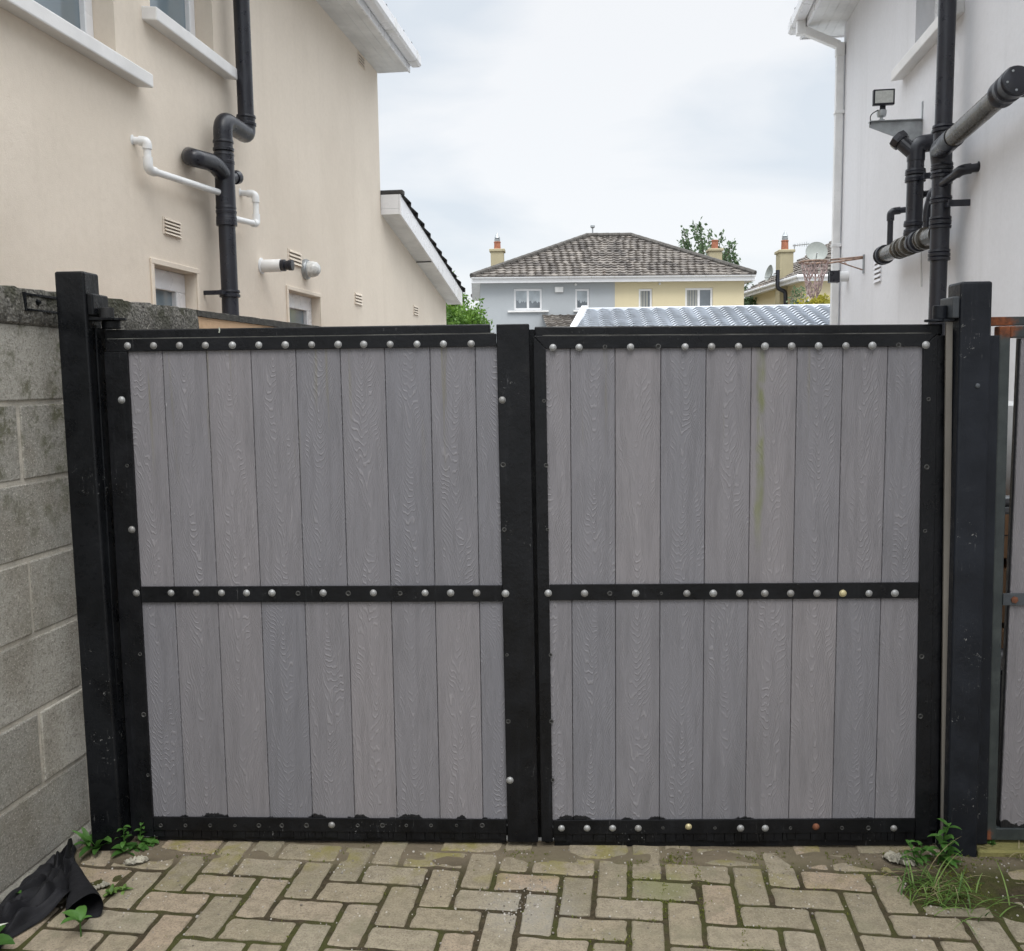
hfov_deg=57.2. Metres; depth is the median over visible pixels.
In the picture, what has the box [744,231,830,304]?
yellow house
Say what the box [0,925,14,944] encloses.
weed
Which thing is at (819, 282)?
basketball hoop
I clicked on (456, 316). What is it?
bush
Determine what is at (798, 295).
bush
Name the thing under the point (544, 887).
grit
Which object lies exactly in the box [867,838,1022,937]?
grass tuft
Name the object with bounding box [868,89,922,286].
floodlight
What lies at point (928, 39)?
window
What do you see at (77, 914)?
weed
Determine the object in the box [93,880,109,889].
dead leaf
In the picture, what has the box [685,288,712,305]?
window
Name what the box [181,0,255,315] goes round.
soil pipe
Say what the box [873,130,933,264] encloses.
soil pipe
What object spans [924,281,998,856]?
gate post
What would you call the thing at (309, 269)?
bulkhead lamp
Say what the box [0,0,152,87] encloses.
window
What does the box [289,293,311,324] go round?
window
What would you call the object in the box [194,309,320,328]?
painted wall
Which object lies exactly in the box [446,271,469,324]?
bush
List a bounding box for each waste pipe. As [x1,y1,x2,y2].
[130,135,220,194]
[237,189,259,226]
[887,207,905,244]
[922,182,952,226]
[939,161,979,186]
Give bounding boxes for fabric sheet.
[0,838,102,947]
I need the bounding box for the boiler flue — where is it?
[258,258,294,273]
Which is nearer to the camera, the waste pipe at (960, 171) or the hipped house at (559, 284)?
the waste pipe at (960, 171)
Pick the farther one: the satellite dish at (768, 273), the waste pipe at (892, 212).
the satellite dish at (768, 273)
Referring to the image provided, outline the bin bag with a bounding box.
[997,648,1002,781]
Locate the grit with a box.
[48,845,1023,949]
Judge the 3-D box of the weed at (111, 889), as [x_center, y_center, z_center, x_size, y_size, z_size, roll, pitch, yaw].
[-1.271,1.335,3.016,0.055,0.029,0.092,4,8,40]
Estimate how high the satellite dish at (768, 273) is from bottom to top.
0.655 m
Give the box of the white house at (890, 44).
[788,0,1023,400]
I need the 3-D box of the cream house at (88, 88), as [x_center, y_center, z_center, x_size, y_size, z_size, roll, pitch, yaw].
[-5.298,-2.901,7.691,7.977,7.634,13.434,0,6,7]
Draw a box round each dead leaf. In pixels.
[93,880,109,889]
[124,855,148,864]
[882,850,916,865]
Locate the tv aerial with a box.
[793,242,808,248]
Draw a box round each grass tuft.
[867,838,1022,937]
[977,840,1023,858]
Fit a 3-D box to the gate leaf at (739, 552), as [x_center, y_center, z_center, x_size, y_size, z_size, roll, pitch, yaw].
[0.768,0.397,3.194,1.370,1.806,0.087,0,6,2]
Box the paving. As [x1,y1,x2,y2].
[1,836,1023,950]
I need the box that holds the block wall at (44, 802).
[0,285,198,902]
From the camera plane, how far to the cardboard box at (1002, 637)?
3.77 m
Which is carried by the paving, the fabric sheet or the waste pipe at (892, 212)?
the fabric sheet
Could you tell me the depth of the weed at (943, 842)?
3.10 m
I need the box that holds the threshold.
[977,840,1023,856]
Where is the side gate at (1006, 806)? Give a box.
[987,316,1023,839]
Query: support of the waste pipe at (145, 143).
attached to the cream house at (88, 88)
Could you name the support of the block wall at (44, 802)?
on the ground
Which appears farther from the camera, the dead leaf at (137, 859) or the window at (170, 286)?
the window at (170, 286)
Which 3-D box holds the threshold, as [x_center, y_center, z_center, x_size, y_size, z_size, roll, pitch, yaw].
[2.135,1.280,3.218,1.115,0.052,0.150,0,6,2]
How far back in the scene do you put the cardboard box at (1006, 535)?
3.72 m
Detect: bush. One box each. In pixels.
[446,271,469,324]
[446,298,493,329]
[786,285,808,303]
[794,293,829,303]
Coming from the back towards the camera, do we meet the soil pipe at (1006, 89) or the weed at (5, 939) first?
the soil pipe at (1006, 89)
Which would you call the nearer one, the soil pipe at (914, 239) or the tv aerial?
the soil pipe at (914, 239)
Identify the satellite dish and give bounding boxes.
[764,265,772,280]
[806,242,827,261]
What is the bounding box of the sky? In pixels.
[377,0,843,309]
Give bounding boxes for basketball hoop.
[798,254,864,298]
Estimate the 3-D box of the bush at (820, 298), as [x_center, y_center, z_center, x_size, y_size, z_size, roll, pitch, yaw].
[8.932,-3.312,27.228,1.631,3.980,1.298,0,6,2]
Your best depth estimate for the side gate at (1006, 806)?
3.13 m
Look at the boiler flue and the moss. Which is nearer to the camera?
the moss
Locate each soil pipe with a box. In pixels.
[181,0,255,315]
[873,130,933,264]
[928,0,1023,334]
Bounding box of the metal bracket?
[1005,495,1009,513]
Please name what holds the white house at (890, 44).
on the ground
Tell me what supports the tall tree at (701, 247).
on the ground
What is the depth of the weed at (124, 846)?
3.28 m
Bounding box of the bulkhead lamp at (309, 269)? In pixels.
[301,259,320,279]
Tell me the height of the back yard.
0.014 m
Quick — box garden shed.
[570,304,829,325]
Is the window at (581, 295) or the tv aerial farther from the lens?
the tv aerial
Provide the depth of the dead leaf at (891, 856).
3.13 m
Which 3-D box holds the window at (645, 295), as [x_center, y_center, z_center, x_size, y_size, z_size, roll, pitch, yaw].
[5.306,-7.017,37.430,0.546,0.840,0.070,-1,6,-2]
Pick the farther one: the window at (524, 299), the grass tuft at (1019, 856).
the window at (524, 299)
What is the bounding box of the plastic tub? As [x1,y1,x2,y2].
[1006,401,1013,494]
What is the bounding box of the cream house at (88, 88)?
[0,0,464,326]
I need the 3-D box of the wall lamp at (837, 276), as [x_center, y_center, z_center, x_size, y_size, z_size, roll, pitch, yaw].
[3.192,-1.944,9.181,0.180,0.116,0.100,0,6,7]
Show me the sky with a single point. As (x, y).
(535, 124)
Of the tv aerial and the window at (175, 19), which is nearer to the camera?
the window at (175, 19)
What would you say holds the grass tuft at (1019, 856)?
on the paving
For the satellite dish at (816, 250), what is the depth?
36.95 m
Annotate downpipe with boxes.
[796,19,844,324]
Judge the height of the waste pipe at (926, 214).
0.374 m
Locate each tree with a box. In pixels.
[677,216,753,304]
[744,296,756,304]
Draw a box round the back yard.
[137,835,553,840]
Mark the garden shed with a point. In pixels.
(805, 314)
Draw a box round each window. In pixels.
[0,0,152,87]
[141,0,236,79]
[154,268,185,307]
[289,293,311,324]
[508,289,548,311]
[573,289,588,311]
[639,289,651,306]
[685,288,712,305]
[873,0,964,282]
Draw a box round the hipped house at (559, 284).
[470,224,756,341]
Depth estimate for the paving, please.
2.91 m
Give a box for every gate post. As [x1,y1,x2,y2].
[22,271,133,850]
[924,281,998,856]
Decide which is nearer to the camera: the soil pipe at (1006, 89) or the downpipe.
the soil pipe at (1006, 89)
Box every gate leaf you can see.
[104,324,540,841]
[533,324,944,846]
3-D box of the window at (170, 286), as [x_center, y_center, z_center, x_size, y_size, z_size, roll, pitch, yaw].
[-2.123,-0.715,5.713,0.068,1.051,0.531,0,6,7]
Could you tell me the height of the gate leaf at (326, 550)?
1.805 m
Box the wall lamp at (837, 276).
[828,270,848,282]
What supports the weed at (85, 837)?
on the paving
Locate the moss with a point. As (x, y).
(663, 902)
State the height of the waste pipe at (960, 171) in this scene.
0.114 m
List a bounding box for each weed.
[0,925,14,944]
[60,905,91,936]
[72,827,111,857]
[103,884,133,896]
[111,825,148,856]
[134,822,158,846]
[901,818,962,868]
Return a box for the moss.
[37,844,1023,950]
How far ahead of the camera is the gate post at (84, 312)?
3.19 m

